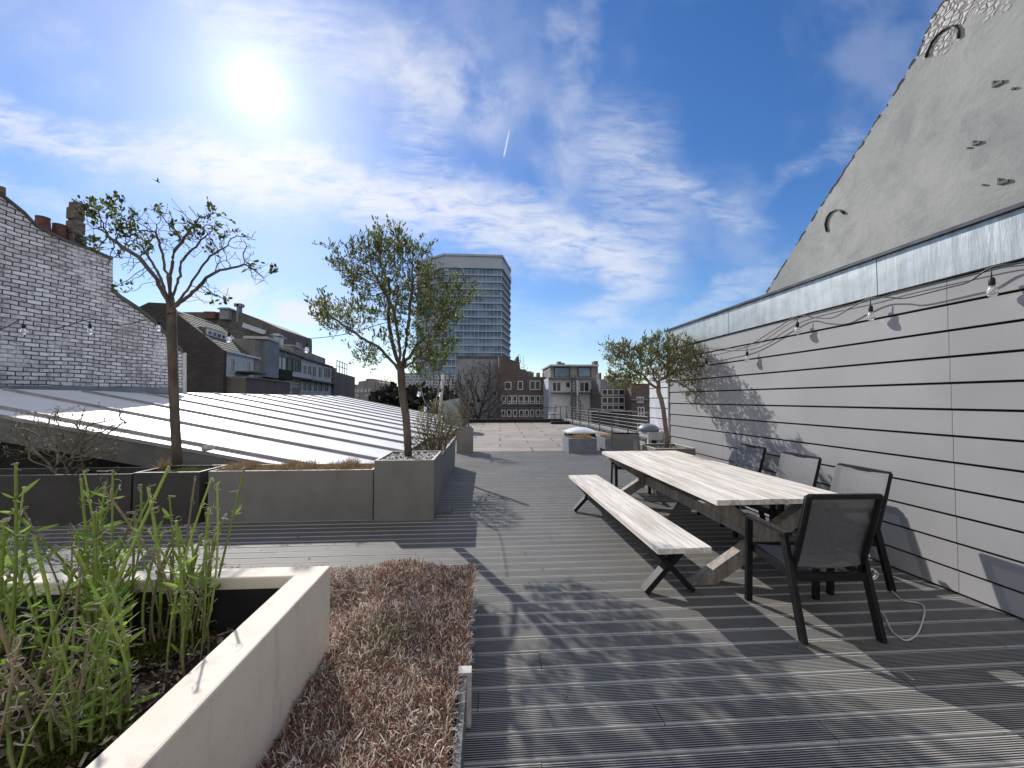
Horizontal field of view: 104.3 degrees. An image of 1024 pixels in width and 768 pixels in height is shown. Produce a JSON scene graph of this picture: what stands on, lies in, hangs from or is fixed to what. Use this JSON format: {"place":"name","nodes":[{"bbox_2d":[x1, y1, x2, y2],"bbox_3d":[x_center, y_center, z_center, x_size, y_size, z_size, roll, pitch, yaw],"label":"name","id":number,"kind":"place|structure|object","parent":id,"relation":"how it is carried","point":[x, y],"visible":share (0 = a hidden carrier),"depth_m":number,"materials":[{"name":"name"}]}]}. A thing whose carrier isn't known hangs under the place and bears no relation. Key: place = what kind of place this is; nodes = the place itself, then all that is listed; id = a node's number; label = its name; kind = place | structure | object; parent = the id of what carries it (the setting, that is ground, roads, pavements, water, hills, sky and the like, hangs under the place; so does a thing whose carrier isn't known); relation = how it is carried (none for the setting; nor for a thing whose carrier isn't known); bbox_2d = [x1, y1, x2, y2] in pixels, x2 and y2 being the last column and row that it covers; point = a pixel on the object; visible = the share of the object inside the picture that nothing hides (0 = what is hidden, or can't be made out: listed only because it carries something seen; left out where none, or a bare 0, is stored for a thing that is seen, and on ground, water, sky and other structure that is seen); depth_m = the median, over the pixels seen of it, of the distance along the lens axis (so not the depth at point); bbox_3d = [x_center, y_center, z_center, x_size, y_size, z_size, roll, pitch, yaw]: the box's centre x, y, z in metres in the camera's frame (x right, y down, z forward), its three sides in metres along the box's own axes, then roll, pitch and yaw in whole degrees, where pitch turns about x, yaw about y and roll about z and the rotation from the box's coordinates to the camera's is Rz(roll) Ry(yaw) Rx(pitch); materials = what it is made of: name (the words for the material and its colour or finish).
{"place":"outdoors","nodes":[
{"label":"outdoors","id":0,"kind":"place"},
{"bbox_2d":[148,455,176,471],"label":"dry grass","id":1,"kind":"structure","parent":0,"point":[163,467],"depth_m":5.40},
{"bbox_2d":[153,465,214,471],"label":"dry grass","id":2,"kind":"structure","parent":0,"point":[191,469],"depth_m":5.40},
{"bbox_2d":[213,457,373,471],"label":"dry grass","id":3,"kind":"structure","parent":0,"point":[291,465],"depth_m":5.40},
{"bbox_2d":[372,376,397,404],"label":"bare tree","id":4,"kind":"object","parent":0,"point":[386,384],"visible":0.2,"depth_m":42.92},
{"bbox_2d":[368,380,457,413],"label":"hedge mass","id":5,"kind":"object","parent":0,"point":[414,400],"visible":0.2,"depth_m":40.68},
{"bbox_2d":[436,505,452,514],"bbox_3d":[-0.949,1.774,5.607,0.200,0.045,0.320,0,-2,-4],"label":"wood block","id":6,"kind":"object","parent":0,"point":[444,509],"depth_m":5.55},
{"bbox_2d":[425,369,466,421],"bbox_3d":[-4.826,2.750,29.686,2.895,7.924,2.675,-2,-3,38],"label":"bare tree","id":7,"kind":"object","parent":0,"point":[453,391],"visible":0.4,"depth_m":29.56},
{"bbox_2d":[0,0,943,385],"label":"sky","id":8,"kind":"structure","parent":0,"point":[634,167],"materials":[{"name":"blue"}]},
{"bbox_2d":[446,359,510,420],"bbox_3d":[-2.859,2.377,33.727,5.706,8.982,4.053,0,-2,-4],"label":"bare tree","id":9,"kind":"object","parent":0,"point":[483,402],"visible":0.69,"depth_m":33.64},
{"bbox_2d":[567,395,585,420],"bbox_3d":[5.415,3.834,33.272,1.823,6.030,1.168,0,-2,-4],"label":"bare tree","id":10,"kind":"object","parent":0,"point":[574,409],"visible":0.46,"depth_m":33.37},
{"bbox_2d":[566,433,591,438],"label":"dry grass","id":11,"kind":"structure","parent":0,"point":[584,435],"depth_m":12.07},
{"bbox_3d":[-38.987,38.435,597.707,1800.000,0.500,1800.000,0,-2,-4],"label":"ground","id":12,"kind":"structure","parent":0,"visible":0},
{"bbox_2d":[140,302,249,393],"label":"dark gabled house","id":13,"kind":"structure","parent":12,"relation":"on","point":[204,345],"depth_m":23.54,"materials":[{"name":"brick"}]},
{"bbox_2d":[206,328,225,339],"bbox_3d":[-18.905,-3.135,25.474,0.078,0.443,2.293,0,-2,-11],"label":"window","id":14,"kind":"structure","parent":13,"relation":"in","point":[208,331],"depth_m":25.35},
{"bbox_2d":[183,303,311,352],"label":"tall slate building","id":15,"kind":"structure","parent":12,"relation":"on","point":[230,318],"depth_m":44.41,"materials":[{"name":"stone"}]},
{"bbox_2d":[226,336,279,377],"bbox_3d":[-19.228,-1.903,27.346,3.600,3.193,7.290,0,-2,-11],"label":"white rear annex","id":16,"kind":"object","parent":12,"relation":"on","point":[263,352],"visible":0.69,"depth_m":28.29,"materials":[{"name":"paint"}]},
{"bbox_2d":[229,357,235,372],"bbox_3d":[-17.421,-1.179,24.816,0.058,0.965,0.635,0,-2,-11],"label":"window","id":17,"kind":"structure","parent":16,"relation":"in","point":[232,363],"depth_m":24.81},
{"bbox_2d":[245,360,250,370],"bbox_3d":[-17.835,-1.169,26.885,0.058,0.837,0.787,0,-2,-11],"label":"window","id":18,"kind":"structure","parent":16,"relation":"in","point":[247,363],"depth_m":26.83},
{"bbox_2d":[226,371,290,394],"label":"brown garden wall","id":19,"kind":"structure","parent":12,"relation":"on","point":[244,385],"depth_m":25.57,"materials":[{"name":"grey brick"}]},
{"bbox_2d":[239,333,309,394],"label":"concrete balcony house","id":20,"kind":"structure","parent":12,"relation":"on","point":[289,365],"depth_m":35.03,"materials":[{"name":"grey concrete"}]},
{"bbox_2d":[279,355,286,369],"bbox_3d":[-19.019,-1.748,32.575,0.058,1.207,3.101,0,-2,-11],"label":"window","id":21,"kind":"structure","parent":20,"relation":"in","point":[282,360],"depth_m":33.23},
{"bbox_2d":[287,357,292,370],"bbox_3d":[-19.493,-1.704,34.944,0.058,1.211,1.157,0,-2,-11],"label":"window","id":22,"kind":"structure","parent":20,"relation":"in","point":[289,360],"depth_m":34.78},
{"bbox_2d":[292,359,300,372],"bbox_3d":[-19.858,-1.664,36.771,0.058,1.171,2.205,0,-2,-11],"label":"window","id":23,"kind":"structure","parent":20,"relation":"in","point":[296,367],"depth_m":36.65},
{"bbox_2d":[283,342,338,395],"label":"pale window row house","id":24,"kind":"structure","parent":12,"relation":"on","point":[317,369],"depth_m":42.46,"materials":[{"name":"concrete"}]},
{"bbox_2d":[307,382,311,391],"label":"window","id":25,"kind":"structure","parent":24,"relation":"in","point":[309,386],"depth_m":40.45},
{"bbox_2d":[312,365,315,377],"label":"window","id":26,"kind":"structure","parent":24,"relation":"in","point":[313,367],"depth_m":42.02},
{"bbox_2d":[318,366,321,377],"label":"window","id":27,"kind":"structure","parent":24,"relation":"in","point":[319,368],"depth_m":44.01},
{"bbox_2d":[331,360,354,397],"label":"brown end house","id":28,"kind":"structure","parent":12,"relation":"on","point":[346,385],"depth_m":54.22,"materials":[{"name":"grey brick"}]},
{"bbox_2d":[355,379,389,400],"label":"distant pale building","id":29,"kind":"structure","parent":12,"relation":"on","point":[363,389],"depth_m":93.01,"materials":[{"name":"concrete"}]},
{"bbox_2d":[405,373,455,393],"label":"podium building","id":30,"kind":"structure","parent":12,"relation":"on","point":[415,377],"depth_m":148.45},
{"bbox_2d":[415,253,510,372],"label":"office tower","id":31,"kind":"structure","parent":12,"relation":"on","point":[483,329],"depth_m":180.85,"materials":[{"name":"grey glass"}]},
{"bbox_2d":[456,356,498,425],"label":"grey concrete block","id":32,"kind":"structure","parent":12,"relation":"on","point":[465,361],"depth_m":51.87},
{"bbox_2d":[498,356,545,418],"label":"brick apartment building","id":33,"kind":"structure","parent":12,"relation":"on","point":[525,387],"depth_m":48.16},
{"bbox_2d":[530,381,540,389],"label":"window","id":34,"kind":"structure","parent":33,"relation":"in","point":[534,385],"depth_m":48.29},
{"bbox_2d":[542,361,598,421],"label":"pale terraced house","id":35,"kind":"structure","parent":12,"relation":"on","point":[564,384],"depth_m":44.53,"materials":[{"name":"paint"}]},
{"bbox_2d":[552,382,560,391],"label":"window","id":36,"kind":"structure","parent":35,"relation":"in","point":[556,386],"depth_m":44.40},
{"bbox_2d":[554,367,569,376],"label":"window","id":37,"kind":"structure","parent":35,"relation":"in","point":[558,371],"depth_m":45.41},
{"bbox_2d":[579,382,588,391],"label":"window","id":38,"kind":"structure","parent":35,"relation":"in","point":[583,386],"depth_m":44.60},
{"bbox_2d":[578,367,590,376],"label":"window","id":39,"kind":"structure","parent":35,"relation":"in","point":[582,371],"depth_m":45.57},
{"bbox_2d":[583,410,631,430],"bbox_3d":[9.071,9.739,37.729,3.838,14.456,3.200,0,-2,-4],"label":"railing","id":40,"kind":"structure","parent":12,"relation":"on","point":[606,417],"depth_m":36.59,"materials":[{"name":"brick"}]},
{"bbox_2d":[614,416,618,427],"bbox_3d":[9.614,3.466,36.571,0.426,1.115,0.048,0,-2,-4],"label":"window","id":41,"kind":"structure","parent":40,"relation":"in","point":[616,425],"depth_m":36.55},
{"bbox_2d":[590,373,631,409],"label":"glazed rear house","id":42,"kind":"structure","parent":12,"relation":"on","point":[603,395],"depth_m":40.78,"materials":[{"name":"grey brick"}]},
{"bbox_2d":[602,389,623,394],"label":"window","id":43,"kind":"structure","parent":42,"relation":"in","point":[604,391],"depth_m":40.72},
{"bbox_2d":[602,397,623,403],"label":"window","id":44,"kind":"structure","parent":42,"relation":"in","point":[605,400],"depth_m":40.69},
{"bbox_2d":[602,405,624,409],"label":"window","id":45,"kind":"structure","parent":42,"relation":"in","point":[614,407],"depth_m":40.67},
{"bbox_2d":[623,384,650,431],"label":"red brick rear house","id":46,"kind":"structure","parent":12,"relation":"on","point":[637,399],"depth_m":38.86,"materials":[{"name":"brick"}]},
{"bbox_2d":[637,407,644,416],"bbox_3d":[12.574,2.705,38.799,0.675,0.926,0.048,0,-2,-4],"label":"window","id":47,"kind":"structure","parent":46,"relation":"in","point":[641,409],"depth_m":38.79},
{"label":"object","id":48,"kind":"object","parent":12,"relation":"on","visible":0},
{"bbox_2d":[0,388,456,467],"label":"metal roofed building","id":49,"kind":"structure","parent":48,"relation":"on","point":[221,429],"depth_m":7.65,"materials":[{"name":"metal"}]},
{"bbox_2d":[0,186,186,392],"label":"brick gable house","id":50,"kind":"structure","parent":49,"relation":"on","point":[57,275],"depth_m":8.86,"materials":[{"name":"white brick"}]},
{"bbox_2d":[442,398,460,436],"bbox_3d":[-3.092,2.045,20.530,0.823,2.636,1.500,0,-2,-4],"label":"grey roof box","id":51,"kind":"object","parent":49,"relation":"on","point":[449,402],"visible":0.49,"depth_m":19.82,"materials":[{"name":"metal"}]},
{"bbox_2d":[53,463,1022,765],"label":"deck base","id":52,"kind":"object","parent":48,"relation":"on","point":[743,621],"depth_m":2.44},
{"bbox_2d":[0,451,1023,767],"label":"deck","id":53,"kind":"structure","parent":52,"relation":"on","point":[558,587],"depth_m":2.59,"materials":[{"name":"wood"}]},
{"bbox_2d":[0,467,157,526],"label":"planter box","id":54,"kind":"object","parent":53,"relation":"on","point":[50,498],"visible":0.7,"depth_m":5.00,"materials":[{"name":"concrete"}]},
{"bbox_2d":[0,402,141,473],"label":"twiggy shrub","id":55,"kind":"object","parent":54,"relation":"on","point":[59,457],"visible":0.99,"depth_m":5.27,"materials":[{"name":"brown plant"}]},
{"bbox_2d":[0,566,329,767],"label":"raised bed box","id":56,"kind":"object","parent":53,"relation":"on","point":[227,702],"visible":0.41,"depth_m":1.52,"materials":[{"name":"cream-white concrete"}]},
{"bbox_2d":[0,486,56,687],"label":"tall perennial","id":57,"kind":"object","parent":56,"relation":"in","point":[4,543],"visible":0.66,"depth_m":1.64,"materials":[{"name":"green plant"}]},
{"bbox_2d":[0,614,100,767],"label":"tall perennial","id":58,"kind":"object","parent":56,"relation":"in","point":[6,723],"visible":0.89,"depth_m":1.20,"materials":[{"name":"green plant"}]},
{"bbox_2d":[0,575,160,767],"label":"tall perennial","id":59,"kind":"object","parent":56,"relation":"in","point":[103,662],"visible":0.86,"depth_m":1.31,"materials":[{"name":"green plant"}]},
{"bbox_2d":[8,473,155,642],"bbox_3d":[-1.934,0.820,1.834,0.406,0.836,0.325,0,-2,-4],"label":"tall perennial","id":60,"kind":"object","parent":56,"relation":"on","point":[82,599],"visible":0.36,"depth_m":1.85,"materials":[{"name":"green plant"}]},
{"bbox_2d":[0,462,171,713],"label":"tall perennial","id":61,"kind":"object","parent":56,"relation":"in","point":[98,573],"visible":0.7,"depth_m":1.57,"materials":[{"name":"green plant"}]},
{"bbox_2d":[0,629,219,767],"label":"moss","id":62,"kind":"object","parent":56,"relation":"in","point":[152,646],"visible":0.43,"depth_m":1.33,"materials":[{"name":"brown plant"}]},
{"bbox_2d":[0,624,235,767],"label":"bark mulch","id":63,"kind":"object","parent":56,"relation":"in","point":[139,687],"visible":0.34,"depth_m":1.58,"materials":[{"name":"wood"}]},
{"bbox_2d":[0,525,13,623],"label":"tall perennial","id":64,"kind":"object","parent":63,"relation":"in","point":[7,537],"visible":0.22,"depth_m":1.89,"materials":[{"name":"green plant"}]},
{"bbox_2d":[100,463,246,658],"bbox_3d":[-1.563,0.821,1.872,0.525,0.836,0.261,2,-3,-39],"label":"tall perennial","id":65,"kind":"object","parent":56,"relation":"in","point":[160,566],"visible":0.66,"depth_m":1.86,"materials":[{"name":"green plant"}]},
{"bbox_2d":[147,478,220,676],"bbox_3d":[-1.378,0.837,1.727,0.175,0.792,0.391,1,-2,-18],"label":"tall perennial","id":66,"kind":"object","parent":56,"relation":"in","point":[186,621],"visible":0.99,"depth_m":1.69,"materials":[{"name":"green plant"}]},
{"bbox_2d":[132,465,227,524],"bbox_3d":[-4.410,1.461,5.338,0.796,0.655,0.570,0,-2,-4],"label":"planter box","id":67,"kind":"object","parent":53,"relation":"on","point":[179,485],"visible":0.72,"depth_m":5.06,"materials":[{"name":"concrete"}]},
{"bbox_2d":[71,190,278,465],"bbox_3d":[-4.536,-0.742,5.376,2.610,3.667,1.148,0,-2,-4],"label":"umbrella tree","id":68,"kind":"object","parent":67,"relation":"in","point":[172,305],"visible":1,"depth_m":5.36,"materials":[{"name":"green plant"}]},
{"bbox_2d":[1,312,401,352],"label":"string lights","id":69,"kind":"object","parent":68,"relation":"hanging from","point":[22,331],"visible":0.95,"depth_m":5.35,"materials":[{"name":"white"}]},
{"bbox_2d":[208,463,373,522],"bbox_3d":[-2.889,1.466,5.452,2.078,0.655,0.540,0,-2,-4],"label":"planter box","id":70,"kind":"object","parent":53,"relation":"on","point":[300,495],"visible":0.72,"depth_m":5.19,"materials":[{"name":"concrete"}]},
{"bbox_2d":[307,666,471,767],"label":"sedum tray","id":71,"kind":"object","parent":53,"relation":"on","point":[464,714],"visible":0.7,"depth_m":1.73,"materials":[{"name":"grey metal"}]},
{"bbox_2d":[256,666,465,767],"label":"sedum","id":72,"kind":"object","parent":71,"relation":"in","point":[373,723],"visible":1,"depth_m":1.59,"materials":[{"name":"plant"}]},
{"bbox_2d":[324,576,468,693],"bbox_3d":[-2.474,1.581,2.431,4.385,0.195,1.243,0,-2,-4],"label":"sedum tray","id":73,"kind":"object","parent":53,"relation":"on","point":[342,602],"depth_m":2.78,"materials":[{"name":"brown plant"}]},
{"bbox_2d":[119,562,381,646],"bbox_3d":[-2.178,1.427,2.555,2.489,0.234,1.197,0,-2,-4],"label":"sedum","id":74,"kind":"object","parent":73,"relation":"in","point":[350,576],"visible":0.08,"depth_m":2.80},
{"bbox_2d":[316,556,479,682],"bbox_3d":[-0.620,1.426,2.559,0.832,0.229,1.383,0,-2,-4],"label":"sedum","id":75,"kind":"object","parent":73,"relation":"in","point":[430,604],"visible":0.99,"depth_m":2.27,"materials":[{"name":"plant"}]},
{"bbox_2d":[374,451,441,520],"bbox_3d":[-1.444,1.409,5.679,0.770,0.785,0.940,0,-2,-4],"label":"planter box","id":76,"kind":"object","parent":53,"relation":"on","point":[407,490],"visible":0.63,"depth_m":5.21,"materials":[{"name":"concrete"}]},
{"bbox_2d":[382,452,436,459],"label":"pebbles","id":77,"kind":"object","parent":76,"relation":"on","point":[416,456],"visible":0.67,"depth_m":5.66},
{"bbox_2d":[303,214,488,456],"bbox_3d":[-1.631,-0.682,5.709,2.609,3.418,1.580,0,-2,-4],"label":"evergreen tree","id":78,"kind":"object","parent":77,"relation":"on","point":[386,292],"visible":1,"depth_m":5.58,"materials":[{"name":"green plant"}]},
{"bbox_2d":[412,437,455,492],"bbox_3d":[-1.563,1.537,7.818,0.670,0.690,3.290,0,-2,-4],"label":"planter box","id":79,"kind":"object","parent":53,"relation":"on","point":[448,459],"visible":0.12,"depth_m":7.77,"materials":[{"name":"concrete"}]},
{"bbox_2d":[402,398,464,450],"bbox_3d":[-1.248,0.763,7.199,0.952,1.014,1.647,-1,-2,20],"label":"twiggy shrub","id":80,"kind":"object","parent":79,"relation":"on","point":[444,436],"visible":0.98,"depth_m":6.89,"materials":[{"name":"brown plant"}]},
{"bbox_2d":[438,374,444,431],"bbox_3d":[-1.528,0.448,8.608,0.147,1.314,0.064,0,-2,-4],"label":"leaning post","id":81,"kind":"object","parent":79,"relation":"in","point":[442,388],"visible":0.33,"depth_m":8.60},
{"bbox_2d":[405,373,443,410],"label":"string lights","id":82,"kind":"object","parent":81,"relation":"hanging from","point":[419,395],"visible":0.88,"depth_m":7.87,"materials":[{"name":"white"}]},
{"bbox_2d":[456,426,472,452],"bbox_3d":[-1.411,1.670,11.979,0.473,0.740,0.600,0,-2,-4],"label":"planter box","id":83,"kind":"object","parent":53,"relation":"on","point":[464,442],"visible":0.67,"depth_m":11.68,"materials":[{"name":"concrete"}]},
{"bbox_2d":[452,390,474,427],"bbox_3d":[-1.439,0.771,12.014,0.752,1.242,0.558,0,-2,-4],"label":"twiggy shrub","id":84,"kind":"object","parent":83,"relation":"on","point":[461,415],"visible":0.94,"depth_m":11.99,"materials":[{"name":"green plant"}]},
{"bbox_2d":[563,436,596,452],"bbox_3d":[2.054,1.837,12.174,0.850,0.420,0.850,0,-2,-5],"label":"concrete planter","id":85,"kind":"object","parent":53,"relation":"on","point":[579,445],"visible":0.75,"depth_m":11.76,"materials":[{"name":"concrete"}]},
{"bbox_2d":[194,455,1007,749],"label":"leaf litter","id":86,"kind":"object","parent":53,"relation":"on","point":[624,605],"visible":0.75,"depth_m":2.92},
{"bbox_2d":[597,436,611,450],"bbox_3d":[3.140,1.838,12.194,0.860,0.420,0.850,0,-2,-5],"label":"concrete planter","id":87,"kind":"object","parent":53,"relation":"on","point":[603,444],"visible":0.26,"depth_m":11.89,"materials":[{"name":"concrete"}]},
{"bbox_2d":[610,432,650,493],"bbox_3d":[2.052,1.369,6.997,0.598,0.977,0.644,0,-2,4],"label":"garden armchair","id":88,"kind":"object","parent":53,"relation":"on","point":[625,441],"visible":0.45,"depth_m":7.24,"materials":[{"name":"black metal"}]},
{"bbox_2d":[569,475,711,594],"bbox_3d":[1.177,1.523,4.452,0.431,0.456,2.920,0,-2,-5],"label":"bench","id":89,"kind":"object","parent":53,"relation":"on","point":[655,536],"visible":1,"depth_m":3.59,"materials":[{"name":"brown wood"}]},
{"bbox_2d":[639,431,662,443],"bbox_3d":[2.949,1.457,8.461,0.307,0.900,0.500,0,-2,-4],"label":"outdoor kitchen unit","id":90,"kind":"object","parent":53,"relation":"on","point":[654,437],"visible":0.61,"depth_m":8.23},
{"bbox_2d":[638,424,658,431],"bbox_3d":[2.902,0.925,8.478,0.440,0.160,0.429,0,-2,-4],"label":"covered grill","id":91,"kind":"object","parent":90,"relation":"on","point":[648,428],"visible":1,"depth_m":8.32,"materials":[{"name":"grey metal"}]},
{"bbox_2d":[640,443,695,493],"bbox_3d":[2.716,1.472,7.026,0.700,0.760,0.730,0,-2,-4],"label":"planter box","id":92,"kind":"object","parent":53,"relation":"on","point":[681,448],"visible":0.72,"depth_m":6.71,"materials":[{"name":"concrete"}]},
{"bbox_2d":[598,327,707,447],"bbox_3d":[2.559,0.054,7.075,2.180,2.166,1.366,0,-2,-4],"label":"olive tree","id":93,"kind":"object","parent":92,"relation":"in","point":[656,351],"visible":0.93,"depth_m":6.96,"materials":[{"name":"green plant"}]},
{"bbox_2d":[602,451,838,584],"bbox_3d":[2.149,1.388,4.809,1.470,0.761,3.074,0,-2,-5],"label":"picnic table","id":94,"kind":"object","parent":53,"relation":"on","point":[720,489],"visible":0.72,"depth_m":3.85,"materials":[{"name":"brown wood"}]},
{"bbox_2d":[697,443,766,526],"bbox_3d":[2.898,1.303,5.254,0.644,0.977,0.598,0,-2,-4],"label":"garden armchair","id":95,"kind":"object","parent":53,"relation":"on","point":[750,457],"visible":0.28,"depth_m":5.24,"materials":[{"name":"fabric"}]},
{"bbox_2d":[733,452,821,536],"bbox_3d":[2.915,1.270,4.376,0.644,0.977,0.598,0,-2,-7],"label":"garden armchair","id":96,"kind":"object","parent":53,"relation":"on","point":[800,468],"visible":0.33,"depth_m":4.35,"materials":[{"name":"fabric"}]},
{"bbox_2d":[742,493,887,644],"bbox_3d":[2.149,1.212,2.866,0.598,0.977,0.644,0,-2,-2],"label":"garden armchair","id":97,"kind":"object","parent":53,"relation":"on","point":[836,530],"visible":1,"depth_m":2.68,"materials":[{"name":"fabric"}]},
{"bbox_2d":[870,568,925,640],"bbox_3d":[2.831,1.474,2.933,0.963,0.466,0.301,1,-3,-34],"label":"rope","id":98,"kind":"object","parent":97,"relation":"hanging from","point":[875,577],"visible":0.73,"depth_m":2.80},
{"bbox_2d":[777,463,896,595],"bbox_3d":[2.869,1.238,3.550,0.644,0.977,0.598,0,-2,-5],"label":"garden armchair","id":99,"kind":"object","parent":53,"relation":"on","point":[847,478],"visible":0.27,"depth_m":3.44,"materials":[{"name":"fabric"}]},
{"bbox_2d":[649,368,667,442],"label":"white wall","id":100,"kind":"structure","parent":52,"relation":"on","point":[655,415],"depth_m":8.60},
{"bbox_2d":[664,201,1023,619],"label":"clad wall","id":101,"kind":"structure","parent":52,"relation":"on","point":[921,398],"depth_m":3.60,"materials":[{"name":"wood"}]},
{"bbox_2d":[692,262,1023,369],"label":"string lights","id":102,"kind":"object","parent":101,"relation":"attached to","point":[992,291],"visible":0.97,"depth_m":3.77,"materials":[{"name":"black"}]},
{"bbox_2d":[765,0,1023,320],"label":"rendered gable","id":103,"kind":"structure","parent":52,"relation":"on","point":[940,147],"depth_m":5.64,"materials":[{"name":"paint"}]},
{"bbox_2d":[455,422,644,451],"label":"flat roof","id":104,"kind":"structure","parent":48,"relation":"on","point":[548,436],"depth_m":17.51,"materials":[{"name":"concrete"}]},
{"bbox_2d":[468,419,562,422],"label":"roof kerb","id":105,"kind":"structure","parent":104,"relation":"on","point":[509,420],"depth_m":27.79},
{"bbox_2d":[463,407,559,418],"bbox_3d":[-0.343,2.091,27.894,7.448,0.900,0.040,0,-2,-4],"label":"railing","id":106,"kind":"object","parent":105,"relation":"on","point":[494,414],"visible":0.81,"depth_m":27.92,"materials":[{"name":"metal"}]},
{"bbox_2d":[550,421,568,423],"bbox_3d":[3.153,2.539,26.253,1.200,0.180,0.400,0,-2,-4],"label":"roof crate","id":107,"kind":"object","parent":104,"relation":"on","point":[559,422],"visible":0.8,"depth_m":26.05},
{"bbox_2d":[562,427,598,437],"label":"skylight dome","id":108,"kind":"structure","parent":104,"relation":"on","point":[577,430],"depth_m":16.44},
{"bbox_2d":[555,406,648,436],"bbox_3d":[4.172,1.905,22.282,0.070,1.148,15.126,0,-2,-7],"label":"steel railing","id":109,"kind":"object","parent":104,"relation":"on","point":[611,419],"visible":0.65,"depth_m":19.56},
{"bbox_2d":[563,419,646,440],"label":"tiled parapet","id":110,"kind":"structure","parent":104,"relation":"on","point":[608,430],"depth_m":20.38,"materials":[{"name":"brick"}]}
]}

